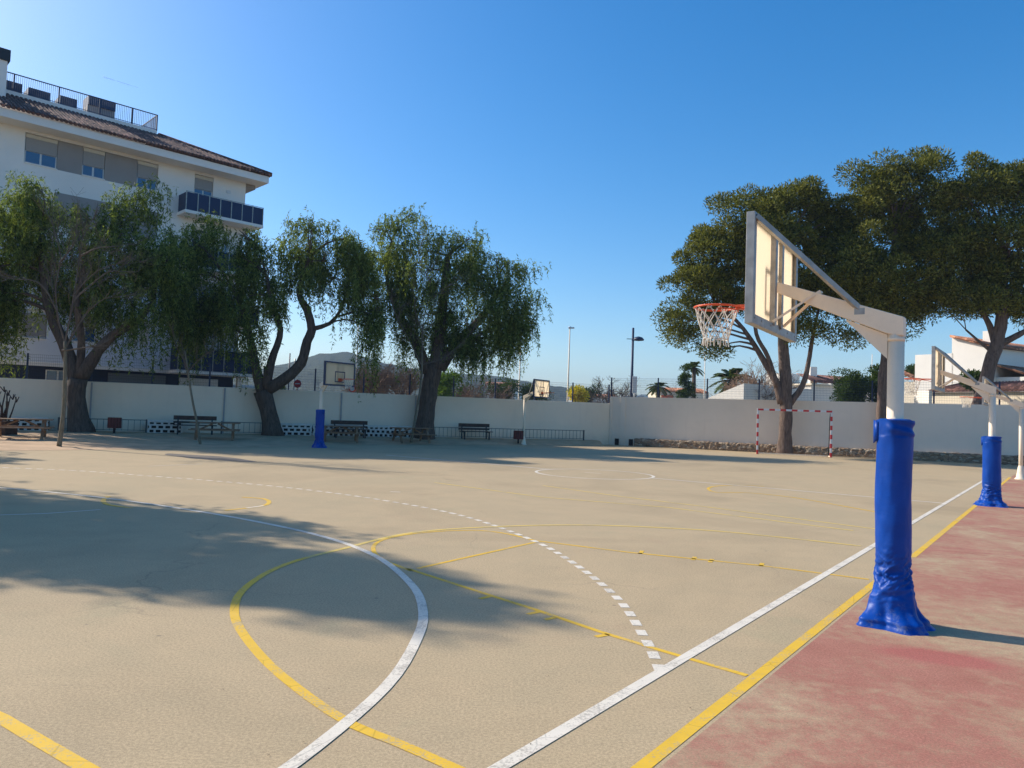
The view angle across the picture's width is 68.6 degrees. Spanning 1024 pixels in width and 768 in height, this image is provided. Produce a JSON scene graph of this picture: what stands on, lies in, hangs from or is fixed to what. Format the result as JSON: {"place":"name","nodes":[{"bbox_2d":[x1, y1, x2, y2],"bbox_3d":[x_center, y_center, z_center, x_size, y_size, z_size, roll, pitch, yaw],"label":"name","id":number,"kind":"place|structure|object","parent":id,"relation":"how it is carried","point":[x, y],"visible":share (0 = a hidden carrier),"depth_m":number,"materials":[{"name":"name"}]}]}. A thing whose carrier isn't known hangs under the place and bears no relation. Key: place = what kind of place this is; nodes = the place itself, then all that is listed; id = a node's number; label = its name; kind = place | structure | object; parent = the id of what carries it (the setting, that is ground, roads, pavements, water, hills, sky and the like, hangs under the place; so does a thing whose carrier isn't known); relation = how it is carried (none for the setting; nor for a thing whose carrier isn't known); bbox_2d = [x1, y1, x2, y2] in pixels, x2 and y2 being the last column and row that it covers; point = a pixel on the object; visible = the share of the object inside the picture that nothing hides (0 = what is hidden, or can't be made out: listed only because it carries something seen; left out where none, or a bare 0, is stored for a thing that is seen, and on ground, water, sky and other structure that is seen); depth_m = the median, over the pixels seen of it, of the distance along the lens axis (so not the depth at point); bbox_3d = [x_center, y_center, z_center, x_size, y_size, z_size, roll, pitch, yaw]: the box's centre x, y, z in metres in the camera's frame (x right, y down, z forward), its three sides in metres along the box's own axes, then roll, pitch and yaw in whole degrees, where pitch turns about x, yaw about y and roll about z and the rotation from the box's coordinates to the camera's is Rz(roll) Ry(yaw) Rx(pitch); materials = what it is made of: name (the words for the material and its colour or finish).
{"place":"outdoors","nodes":[
{"label":"outdoors","id":0,"kind":"place"},
{"bbox_2d":[0,430,602,450],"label":"dirt strip","id":1,"kind":"object","parent":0,"point":[32,440],"visible":0.85,"depth_m":32.93,"materials":[{"name":"soil"}]},
{"bbox_2d":[0,386,19,434],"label":"shrub","id":2,"kind":"object","parent":1,"relation":"on","point":[9,431],"visible":0.85,"depth_m":30.47,"materials":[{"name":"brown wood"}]},
{"bbox_2d":[0,418,53,438],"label":"picnic table","id":3,"kind":"object","parent":1,"relation":"on","point":[43,427],"visible":0.99,"depth_m":29.10,"materials":[{"name":"brown wood"}]},
{"bbox_2d":[10,416,49,430],"bbox_3d":[-21.654,1.803,33.758,1.453,0.660,0.640,3,-2,-24],"label":"block planter","id":4,"kind":"object","parent":1,"relation":"on","point":[24,423],"visible":0.4,"depth_m":33.54,"materials":[{"name":"concrete"}]},
{"bbox_2d":[0,183,157,445],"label":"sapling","id":5,"kind":"object","parent":1,"relation":"on","point":[63,410],"visible":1,"depth_m":26.67,"materials":[{"name":"green plant"}]},
{"bbox_2d":[0,170,196,431],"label":"pepper tree","id":6,"kind":"object","parent":1,"relation":"on","point":[30,240],"visible":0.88,"depth_m":33.65,"materials":[{"name":"green plant"}]},
{"bbox_2d":[57,417,146,431],"bbox_3d":[-18.895,1.906,34.723,3.639,0.640,0.070,3,-2,-24],"label":"railing","id":7,"kind":"object","parent":1,"relation":"on","point":[145,430],"visible":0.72,"depth_m":34.76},
{"bbox_2d":[107,417,121,432],"bbox_3d":[-17.994,1.876,33.989,0.565,0.720,0.574,3,-2,-24],"label":"litter bin","id":8,"kind":"object","parent":1,"relation":"on","point":[114,423],"visible":1,"depth_m":33.78,"materials":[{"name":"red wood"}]},
{"bbox_2d":[147,420,182,432],"bbox_3d":[-16.632,2.061,36.033,1.551,0.660,0.640,3,-2,-24],"label":"block planter","id":9,"kind":"object","parent":1,"relation":"on","point":[155,426],"visible":0.88,"depth_m":35.75,"materials":[{"name":"concrete"}]},
{"bbox_2d":[165,311,219,443],"bbox_3d":[-12.767,-0.176,30.521,2.355,5.372,2.087,2,-2,0],"label":"sapling","id":10,"kind":"object","parent":1,"relation":"on","point":[192,400],"visible":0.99,"depth_m":30.76,"materials":[{"name":"brown plant"}]},
{"bbox_2d":[173,415,216,434],"bbox_3d":[-15.031,1.958,35.623,1.900,0.883,0.565,3,-2,-24],"label":"park bench","id":11,"kind":"object","parent":1,"relation":"on","point":[180,417],"visible":0.85,"depth_m":35.69,"materials":[{"name":"brown wood"}]},
{"bbox_2d":[188,421,240,440],"bbox_3d":[-13.238,2.093,33.480,2.100,0.771,1.730,3,-2,-19],"label":"picnic table","id":12,"kind":"object","parent":1,"relation":"on","point":[232,430],"visible":0.96,"depth_m":33.24,"materials":[{"name":"brown wood"}]},
{"bbox_2d":[220,421,260,433],"bbox_3d":[-13.307,2.193,37.256,2.144,0.640,0.070,3,-2,-24],"label":"railing","id":13,"kind":"object","parent":1,"relation":"on","point":[243,430],"visible":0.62,"depth_m":37.28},
{"bbox_2d":[146,204,392,435],"bbox_3d":[-12.430,-2.994,37.722,12.766,11.724,5.273,2,-2,0],"label":"pepper tree","id":14,"kind":"object","parent":1,"relation":"on","point":[218,303],"visible":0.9,"depth_m":37.25,"materials":[{"name":"green plant"}]},
{"bbox_2d":[281,423,311,435],"bbox_3d":[-11.123,2.344,38.530,1.578,0.660,0.640,3,-2,-24],"label":"block planter","id":15,"kind":"object","parent":1,"relation":"on","point":[305,430],"visible":0.85,"depth_m":38.30,"materials":[{"name":"concrete"}]},
{"bbox_2d":[0,378,609,444],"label":"perimeter wall","id":16,"kind":"structure","parent":1,"relation":"on","point":[137,402],"depth_m":39.05,"materials":[{"name":"paint"}]},
{"bbox_2d":[0,353,609,402],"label":"wire fence","id":17,"kind":"object","parent":16,"relation":"on","point":[320,377],"visible":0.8,"depth_m":39.55,"materials":[{"name":"grey metal"}]},
{"bbox_2d":[324,425,363,442],"bbox_3d":[-8.343,2.428,36.572,2.100,0.771,1.730,3,-2,-16],"label":"picnic table","id":18,"kind":"object","parent":1,"relation":"on","point":[356,433],"visible":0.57,"depth_m":36.33,"materials":[{"name":"brown wood"}]},
{"bbox_2d":[331,420,369,437],"bbox_3d":[-8.328,2.330,38.614,1.900,0.883,0.565,3,-2,-24],"label":"park bench","id":19,"kind":"object","parent":1,"relation":"on","point":[334,422],"visible":0.94,"depth_m":38.72,"materials":[{"name":"brown wood"}]},
{"bbox_2d":[311,424,411,436],"bbox_3d":[-7.944,2.507,39.971,5.336,0.660,0.640,3,-2,-24],"label":"block planter","id":20,"kind":"object","parent":1,"relation":"on","point":[383,431],"visible":0.55,"depth_m":39.91,"materials":[{"name":"concrete"}]},
{"bbox_2d":[387,427,434,442],"bbox_3d":[-5.172,2.627,38.568,2.100,0.771,1.730,3,-2,-29],"label":"picnic table","id":21,"kind":"object","parent":1,"relation":"on","point":[419,433],"visible":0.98,"depth_m":38.45,"materials":[{"name":"brown wood"}]},
{"bbox_2d":[385,220,484,441],"bbox_3d":[-3.901,-2.713,38.475,5.476,11.614,3.252,2,-2,0],"label":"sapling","id":22,"kind":"object","parent":1,"relation":"on","point":[417,404],"visible":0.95,"depth_m":38.56,"materials":[{"name":"green plant"}]},
{"bbox_2d":[338,202,553,439],"bbox_3d":[-3.707,-3.253,40.593,12.133,13.065,5.521,2,-2,0],"label":"pepper tree","id":23,"kind":"object","parent":1,"relation":"on","point":[502,328],"visible":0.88,"depth_m":40.29,"materials":[{"name":"green plant"}]},
{"bbox_2d":[458,423,490,439],"bbox_3d":[-2.037,2.662,42.006,1.900,0.883,0.565,3,-2,-27],"label":"park bench","id":24,"kind":"object","parent":1,"relation":"on","point":[461,425],"visible":1,"depth_m":42.11,"materials":[{"name":"brown wood"}]},
{"bbox_2d":[437,427,584,440],"bbox_3d":[-0.072,2.872,43.254,9.718,0.640,0.070,3,-2,-24],"label":"railing","id":25,"kind":"object","parent":1,"relation":"on","point":[510,436],"visible":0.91,"depth_m":43.20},
{"bbox_2d":[513,430,523,442],"bbox_3d":[0.358,2.980,42.161,0.565,0.720,0.574,3,-2,-24],"label":"litter bin","id":26,"kind":"object","parent":1,"relation":"on","point":[517,435],"visible":1,"depth_m":41.94,"materials":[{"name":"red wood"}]},
{"bbox_2d":[521,379,553,444],"bbox_3d":[1.421,1.590,41.752,1.563,3.668,1.712,2,-2,-13],"label":"basketball hoop","id":27,"kind":"object","parent":1,"relation":"on","point":[541,388],"visible":1,"depth_m":41.90,"materials":[{"name":"beige paint"}]},
{"bbox_2d":[233,352,566,401],"bbox_3d":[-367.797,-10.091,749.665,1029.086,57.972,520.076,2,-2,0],"label":"hill","id":28,"kind":"structure","parent":0,"point":[316,361],"depth_m":648.99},
{"bbox_2d":[0,444,1017,767],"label":"court","id":29,"kind":"object","parent":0,"point":[122,644],"visible":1,"depth_m":7.44,"materials":[{"name":"concrete"}]},
{"bbox_2d":[0,711,99,767],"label":"yellow end line","id":30,"kind":"object","parent":29,"relation":"on","point":[59,752],"visible":1,"depth_m":3.85,"materials":[{"name":"paint"}]},
{"bbox_2d":[8,464,186,514],"bbox_3d":[-8.290,2.126,16.420,1.230,0.001,10.561,2,-2,-14],"label":"faded white left line","id":31,"kind":"object","parent":29,"relation":"on","point":[71,511],"visible":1,"depth_m":11.60,"materials":[{"name":"paint"}]},
{"bbox_2d":[101,496,271,509],"bbox_3d":[-5.753,2.086,13.156,2.928,0.001,1.931,3,-2,-15],"label":"court marking","id":32,"kind":"object","parent":29,"relation":"on","point":[103,500],"visible":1,"depth_m":13.14,"materials":[{"name":"paint"}]},
{"bbox_2d":[165,453,255,461],"bbox_3d":[-9.802,2.372,24.220,4.574,0.001,1.300,0,-3,37],"label":"white line","id":33,"kind":"object","parent":29,"relation":"on","point":[206,457],"visible":1,"depth_m":24.15,"materials":[{"name":"paint"}]},
{"bbox_2d":[0,487,427,767],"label":"white goal area line","id":34,"kind":"object","parent":29,"relation":"on","point":[350,718],"visible":1,"depth_m":5.18,"materials":[{"name":"paint"}]},
{"bbox_2d":[311,361,354,447],"bbox_3d":[-7.606,0.908,31.921,1.720,3.668,1.874,2,-2,-13],"label":"basketball hoop","id":35,"kind":"object","parent":29,"relation":"on","point":[338,374],"visible":1,"depth_m":32.09,"materials":[{"name":"beige paint"}]},
{"bbox_2d":[3,467,662,669],"bbox_3d":[-4.420,2.143,13.453,19.278,0.001,4.356,0,-3,44],"label":"white dashed line","id":36,"kind":"object","parent":29,"relation":"on","point":[653,654],"visible":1,"depth_m":7.62,"materials":[{"name":"paint"}]},
{"bbox_2d":[230,557,464,767],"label":"yellow three point line","id":37,"kind":"object","parent":29,"relation":"on","point":[265,660],"visible":1,"depth_m":4.69,"materials":[{"name":"paint"}]},
{"bbox_2d":[306,524,860,556],"bbox_3d":[1.042,2.235,11.001,7.894,0.001,2.310,3,-2,-16],"label":"faded yellow three point line","id":38,"kind":"object","parent":29,"relation":"on","point":[533,525],"visible":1,"depth_m":11.33,"materials":[{"name":"paint"}]},
{"bbox_2d":[535,469,654,478],"bbox_3d":[2.516,2.740,22.922,3.650,0.001,3.650,2,-2,0],"label":"white centre circle","id":39,"kind":"object","parent":29,"relation":"on","point":[591,469],"visible":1,"depth_m":22.67,"materials":[{"name":"paint"}]},
{"bbox_2d":[371,530,868,675],"bbox_3d":[0.564,2.130,8.651,5.748,0.001,4.302,0,-3,36],"label":"yellow key line","id":40,"kind":"object","parent":29,"relation":"on","point":[373,547],"visible":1,"depth_m":7.72,"materials":[{"name":"paint"}]},
{"bbox_2d":[433,482,874,530],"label":"faded yellow far lines","id":41,"kind":"object","parent":29,"relation":"on","point":[685,509],"visible":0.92,"depth_m":14.94,"materials":[{"name":"paint"}]},
{"bbox_2d":[390,455,936,502],"bbox_3d":[2.648,2.752,23.135,18.560,0.001,0.080,0,-3,36],"label":"white halfway line","id":42,"kind":"object","parent":29,"relation":"on","point":[681,480],"visible":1,"depth_m":20.72,"materials":[{"name":"paint"}]},
{"bbox_2d":[487,481,981,767],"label":"white sideline","id":43,"kind":"object","parent":29,"relation":"on","point":[519,755],"visible":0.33,"depth_m":5.15,"materials":[{"name":"paint"}]},
{"bbox_2d":[649,174,868,453],"bbox_3d":[14.040,-3.751,41.361,12.646,15.628,5.757,2,-2,0],"label":"pine tree","id":44,"kind":"object","parent":29,"relation":"on","point":[716,282],"visible":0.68,"depth_m":41.14,"materials":[{"name":"green plant"}]},
{"bbox_2d":[707,485,874,511],"bbox_3d":[6.124,2.668,17.816,2.218,0.001,5.588,2,-2,-7],"label":"court marking","id":45,"kind":"object","parent":29,"relation":"on","point":[708,488],"visible":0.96,"depth_m":18.42,"materials":[{"name":"paint"}]},
{"bbox_2d":[756,408,832,456],"bbox_3d":[15.172,2.615,40.513,3.794,2.460,0.975,1,-2,16],"label":"goal","id":46,"kind":"object","parent":29,"relation":"on","point":[830,426],"visible":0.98,"depth_m":40.27,"materials":[{"name":"red metal"}]},
{"bbox_2d":[609,396,1023,455],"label":"perimeter wall","id":47,"kind":"structure","parent":29,"relation":"on","point":[951,428],"depth_m":42.24,"materials":[{"name":"paint"}]},
{"bbox_2d":[611,377,1023,404],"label":"wire fence","id":48,"kind":"object","parent":47,"relation":"on","point":[813,390],"visible":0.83,"depth_m":43.12,"materials":[{"name":"grey metal"}]},
{"bbox_2d":[630,477,1010,767],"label":"yellow sideline","id":49,"kind":"object","parent":29,"relation":"on","point":[656,755],"visible":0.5,"depth_m":5.12,"materials":[{"name":"paint"}]},
{"bbox_2d":[634,438,1023,465],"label":"stone kerb","id":50,"kind":"structure","parent":29,"relation":"on","point":[861,453],"depth_m":41.66,"materials":[{"name":"stone"}]},
{"bbox_2d":[0,0,1023,398],"label":"sky","id":51,"kind":"structure","parent":0,"point":[589,139],"materials":[{"name":"blue"}]},
{"bbox_2d":[648,387,708,398],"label":"cream house","id":52,"kind":"structure","parent":0,"point":[700,391],"depth_m":96.00,"materials":[{"name":"paint"}]},
{"bbox_2d":[763,374,839,401],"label":"white house","id":53,"kind":"structure","parent":0,"point":[820,389],"depth_m":62.10,"materials":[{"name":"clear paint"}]},
{"bbox_2d":[796,367,870,401],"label":"white house","id":54,"kind":"structure","parent":0,"point":[823,379],"depth_m":78.91,"materials":[{"name":"paint"}]},
{"bbox_2d":[659,475,1023,767],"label":"red apron","id":55,"kind":"object","parent":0,"point":[948,692],"visible":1,"depth_m":5.13,"materials":[{"name":"paint"}]},
{"bbox_2d":[693,211,935,635],"bbox_3d":[2.842,0.320,7.263,1.752,3.668,1.847,2,-2,-12],"label":"basketball hoop","id":56,"kind":"object","parent":55,"relation":"on","point":[773,293],"visible":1,"depth_m":6.76,"materials":[{"name":"beige paint"}]},
{"bbox_2d":[904,346,1007,507],"bbox_3d":[10.581,0.992,17.951,1.819,3.668,1.839,2,-2,-8],"label":"basketball hoop","id":57,"kind":"object","parent":55,"relation":"on","point":[991,491],"visible":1,"depth_m":17.47,"materials":[{"name":"beige paint"}]},
{"bbox_2d":[960,376,1023,479],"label":"basketball hoop","id":58,"kind":"object","parent":55,"relation":"on","point":[1018,406],"visible":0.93,"depth_m":27.14,"materials":[{"name":"beige paint"}]},
{"bbox_2d":[914,390,931,403],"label":"garden wall","id":59,"kind":"structure","parent":0,"point":[922,398],"depth_m":47.51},
{"bbox_2d":[925,380,1023,404],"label":"garden wall","id":60,"kind":"structure","parent":0,"point":[952,389],"depth_m":49.51,"materials":[{"name":"paint"}]},
{"label":"ground","id":61,"kind":"structure","parent":0,"visible":0},
{"bbox_2d":[0,47,271,387],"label":"apartment building","id":62,"kind":"structure","parent":61,"relation":"on","point":[94,148],"depth_m":42.80,"materials":[{"name":"paint"}]},
{"bbox_2d":[14,309,46,339],"bbox_3d":[-25.394,-3.164,39.616,1.530,1.560,0.188,4,-3,-44],"label":"window","id":63,"kind":"structure","parent":62,"relation":"in","point":[43,333],"depth_m":39.75,"materials":[{"name":"glass"}]},
{"bbox_2d":[24,133,57,169],"bbox_3d":[-25.064,-12.356,39.985,1.540,1.590,0.188,4,-3,-44],"label":"window","id":64,"kind":"structure","parent":62,"relation":"in","point":[39,151],"depth_m":39.98,"materials":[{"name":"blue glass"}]},
{"bbox_2d":[30,194,52,220],"bbox_3d":[-25.220,-9.316,39.888,1.450,1.500,0.088,4,-3,-44],"label":"window","id":65,"kind":"structure","parent":62,"relation":"in","point":[30,194],"depth_m":40.18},
{"bbox_2d":[45,370,67,379],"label":"window","id":66,"kind":"structure","parent":62,"relation":"in","point":[52,374],"depth_m":40.68,"materials":[{"name":"grey glass"}]},
{"bbox_2d":[72,320,95,343],"bbox_3d":[-23.562,-3.028,41.412,1.190,1.550,0.188,4,-3,-44],"label":"window","id":67,"kind":"structure","parent":62,"relation":"in","point":[92,335],"depth_m":41.59,"materials":[{"name":"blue glass"}]},
{"bbox_2d":[82,147,104,180],"bbox_3d":[-23.260,-12.227,41.754,1.160,1.590,0.188,4,-3,-44],"label":"window","id":68,"kind":"structure","parent":62,"relation":"in","point":[93,160],"depth_m":41.76,"materials":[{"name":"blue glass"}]},
{"bbox_2d":[108,373,165,384],"bbox_3d":[-21.847,1.116,43.654,3.150,3.380,0.077,4,-3,-44],"label":"garage door","id":69,"kind":"structure","parent":62,"relation":"in","point":[124,379],"depth_m":43.60,"materials":[{"name":"metal"}]},
{"bbox_2d":[129,322,148,346],"bbox_3d":[-21.539,-2.908,43.402,1.180,1.500,0.188,4,-3,-44],"label":"window","id":70,"kind":"structure","parent":62,"relation":"in","point":[147,335],"depth_m":43.56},
{"bbox_2d":[136,161,157,191],"bbox_3d":[-21.234,-12.082,43.745,1.160,1.590,0.188,4,-3,-44],"label":"window","id":71,"kind":"structure","parent":62,"relation":"in","point":[145,170],"depth_m":43.71,"materials":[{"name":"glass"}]},
{"bbox_2d":[179,378,217,386],"bbox_3d":[-19.317,1.327,46.135,2.350,3.320,0.077,4,-3,-44],"label":"garage door","id":72,"kind":"structure","parent":62,"relation":"in","point":[213,381],"depth_m":46.19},
{"bbox_2d":[192,226,206,240],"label":"window","id":73,"kind":"structure","parent":62,"relation":"in","point":[197,228],"depth_m":45.82,"materials":[{"name":"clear glass"}]},
{"bbox_2d":[191,280,207,301],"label":"window","id":74,"kind":"structure","parent":62,"relation":"in","point":[205,280],"depth_m":45.92,"materials":[{"name":"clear glass"}]},
{"bbox_2d":[194,175,212,196],"bbox_3d":[-18.947,-11.516,46.029,1.100,2.390,0.118,4,-3,-44],"label":"window","id":75,"kind":"structure","parent":62,"relation":"in","point":[203,185],"depth_m":46.03,"materials":[{"name":"blue glass"}]},
{"bbox_2d":[294,379,301,389],"bbox_3d":[-14.349,1.443,50.064,0.600,3.526,0.109,2,-2,11],"label":"road sign","id":76,"kind":"object","parent":61,"relation":"on","point":[297,386],"visible":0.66,"depth_m":50.08,"materials":[{"name":"metal"}]},
{"bbox_2d":[341,362,407,394],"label":"bare tree","id":77,"kind":"object","parent":61,"relation":"on","point":[387,376],"visible":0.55,"depth_m":55.85,"materials":[{"name":"plant"}]},
{"bbox_2d":[355,357,423,394],"bbox_3d":[-9.541,0.637,57.753,6.170,6.071,5.306,2,-2,0],"label":"bare tree","id":78,"kind":"object","parent":61,"relation":"on","point":[412,388],"visible":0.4,"depth_m":57.82,"materials":[{"name":"plant"}]},
{"bbox_2d":[438,368,462,396],"bbox_3d":[-4.765,1.333,51.737,2.749,5.140,2.789,2,-2,0],"label":"bush","id":79,"kind":"object","parent":61,"relation":"on","point":[443,391],"visible":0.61,"depth_m":51.46,"materials":[{"name":"green plant"}]},
{"bbox_2d":[450,374,515,398],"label":"bare tree","id":80,"kind":"object","parent":61,"relation":"on","point":[474,391],"visible":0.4,"depth_m":59.84,"materials":[{"name":"plant"}]},
{"bbox_2d":[485,377,520,398],"bbox_3d":[-0.779,1.882,61.743,3.172,5.077,3.070,2,-2,0],"label":"bush","id":81,"kind":"object","parent":61,"relation":"on","point":[509,385],"visible":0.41,"depth_m":61.53,"materials":[{"name":"green plant"}]},
{"bbox_2d":[518,353,520,399],"bbox_3d":[0.740,0.312,64.102,0.500,7.881,0.240,2,-2,0],"label":"lamp mast","id":82,"kind":"object","parent":61,"relation":"on","point":[519,377],"visible":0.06,"depth_m":64.08,"materials":[{"name":"metal"}]},
{"bbox_2d":[517,382,553,400],"bbox_3d":[1.889,2.152,61.876,3.088,4.730,3.186,2,-2,0],"label":"bush","id":83,"kind":"object","parent":61,"relation":"on","point":[524,391],"visible":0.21,"depth_m":61.65,"materials":[{"name":"green plant"}]},
{"bbox_2d":[567,326,573,401],"bbox_3d":[4.925,-0.277,64.124,0.500,9.343,0.240,2,-2,0],"label":"lamp mast","id":84,"kind":"object","parent":61,"relation":"on","point":[569,327],"visible":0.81,"depth_m":64.16,"materials":[{"name":"metal"}]},
{"bbox_2d":[566,384,589,401],"bbox_3d":[5.368,2.305,61.812,1.994,4.655,2.088,1,-3,30],"label":"bush","id":85,"kind":"object","parent":61,"relation":"on","point":[582,396],"visible":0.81,"depth_m":61.62,"materials":[{"name":"yellow plant"}]},
{"bbox_2d":[585,383,601,401],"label":"bush","id":86,"kind":"object","parent":61,"relation":"on","point":[592,391],"visible":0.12,"depth_m":69.61,"materials":[{"name":"green plant"}]},
{"bbox_2d":[588,374,640,402],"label":"bare tree","id":87,"kind":"object","parent":61,"relation":"on","point":[601,396],"visible":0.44,"depth_m":65.56,"materials":[{"name":"plant"}]},
{"bbox_2d":[632,376,636,396],"bbox_3d":[9.091,1.829,56.063,0.420,4.804,0.106,3,-2,-29],"label":"road sign","id":88,"kind":"object","parent":61,"relation":"on","point":[634,383],"visible":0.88,"depth_m":56.08,"materials":[{"name":"metal"}]},
{"bbox_2d":[630,328,643,396],"bbox_3d":[9.841,-0.051,60.016,1.311,8.911,0.891,3,-2,-26],"label":"street lamp","id":89,"kind":"object","parent":61,"relation":"on","point":[638,338],"visible":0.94,"depth_m":60.08,"materials":[{"name":"metal"}]},
{"bbox_2d":[645,382,671,397],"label":"palm tree","id":90,"kind":"object","parent":61,"relation":"on","point":[661,389],"visible":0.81,"depth_m":73.95,"materials":[{"name":"green plant"}]},
{"bbox_2d":[659,382,682,397],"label":"bare tree","id":91,"kind":"object","parent":61,"relation":"on","point":[668,396],"visible":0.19,"depth_m":70.75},
{"bbox_2d":[674,362,697,397],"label":"cypress","id":92,"kind":"object","parent":61,"relation":"on","point":[683,376],"visible":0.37,"depth_m":63.85,"materials":[{"name":"green plant"}]},
{"bbox_2d":[686,361,704,397],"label":"palm tree","id":93,"kind":"object","parent":61,"relation":"on","point":[695,371],"visible":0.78,"depth_m":70.00,"materials":[{"name":"green plant"}]},
{"bbox_2d":[704,353,707,398],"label":"lamp mast","id":94,"kind":"object","parent":61,"relation":"on","point":[704,381],"visible":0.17,"depth_m":78.10,"materials":[{"name":"metal"}]},
{"bbox_2d":[706,368,756,392],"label":"palm tree","id":95,"kind":"object","parent":61,"relation":"on","point":[732,374],"visible":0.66,"depth_m":61.68,"materials":[{"name":"green plant"}]},
{"bbox_2d":[710,357,805,399],"bbox_3d":[18.159,1.222,57.161,6.595,6.738,5.848,3,-2,-23],"label":"bare tree","id":96,"kind":"object","parent":61,"relation":"on","point":[743,380],"visible":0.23,"depth_m":56.69,"materials":[{"name":"plant"}]},
{"bbox_2d":[708,383,810,400],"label":"house","id":97,"kind":"structure","parent":61,"relation":"on","point":[745,387],"depth_m":55.13,"materials":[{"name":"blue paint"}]},
{"bbox_2d":[827,367,877,401],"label":"tree","id":98,"kind":"object","parent":61,"relation":"on","point":[852,386],"visible":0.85,"depth_m":49.41,"materials":[{"name":"green plant"}]},
{"bbox_2d":[863,363,879,401],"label":"tree","id":99,"kind":"object","parent":61,"relation":"on","point":[875,372],"visible":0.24,"depth_m":50.03,"materials":[{"name":"green plant"}]},
{"bbox_2d":[817,144,981,457],"bbox_3d":[20.678,-4.396,40.224,8.781,17.254,5.300,2,-2,0],"label":"pine tree","id":100,"kind":"object","parent":61,"relation":"on","point":[900,290],"visible":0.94,"depth_m":39.53,"materials":[{"name":"green plant"}]},
{"bbox_2d":[904,369,914,402],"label":"orange roofed house","id":101,"kind":"structure","parent":61,"relation":"on","point":[906,396],"depth_m":70.61,"materials":[{"name":"paint"}]},
{"bbox_2d":[904,364,914,381],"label":"tree","id":102,"kind":"object","parent":61,"relation":"on","point":[910,369],"visible":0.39,"depth_m":71.76,"materials":[{"name":"green plant"}]},
{"bbox_2d":[915,331,1023,392],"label":"white house","id":103,"kind":"structure","parent":61,"relation":"on","point":[967,353],"depth_m":57.95,"materials":[{"name":"paint"}]},
{"bbox_2d":[959,369,980,394],"bbox_3d":[28.868,1.919,47.003,1.997,5.887,2.102,2,-2,0],"label":"bush","id":104,"kind":"object","parent":61,"relation":"on","point":[975,374],"visible":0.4,"depth_m":46.90,"materials":[{"name":"green plant"}]},
{"bbox_2d":[920,150,1023,404],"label":"pine tree","id":105,"kind":"object","parent":61,"relation":"on","point":[988,289],"visible":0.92,"depth_m":39.07,"materials":[{"name":"green plant"}]}
]}

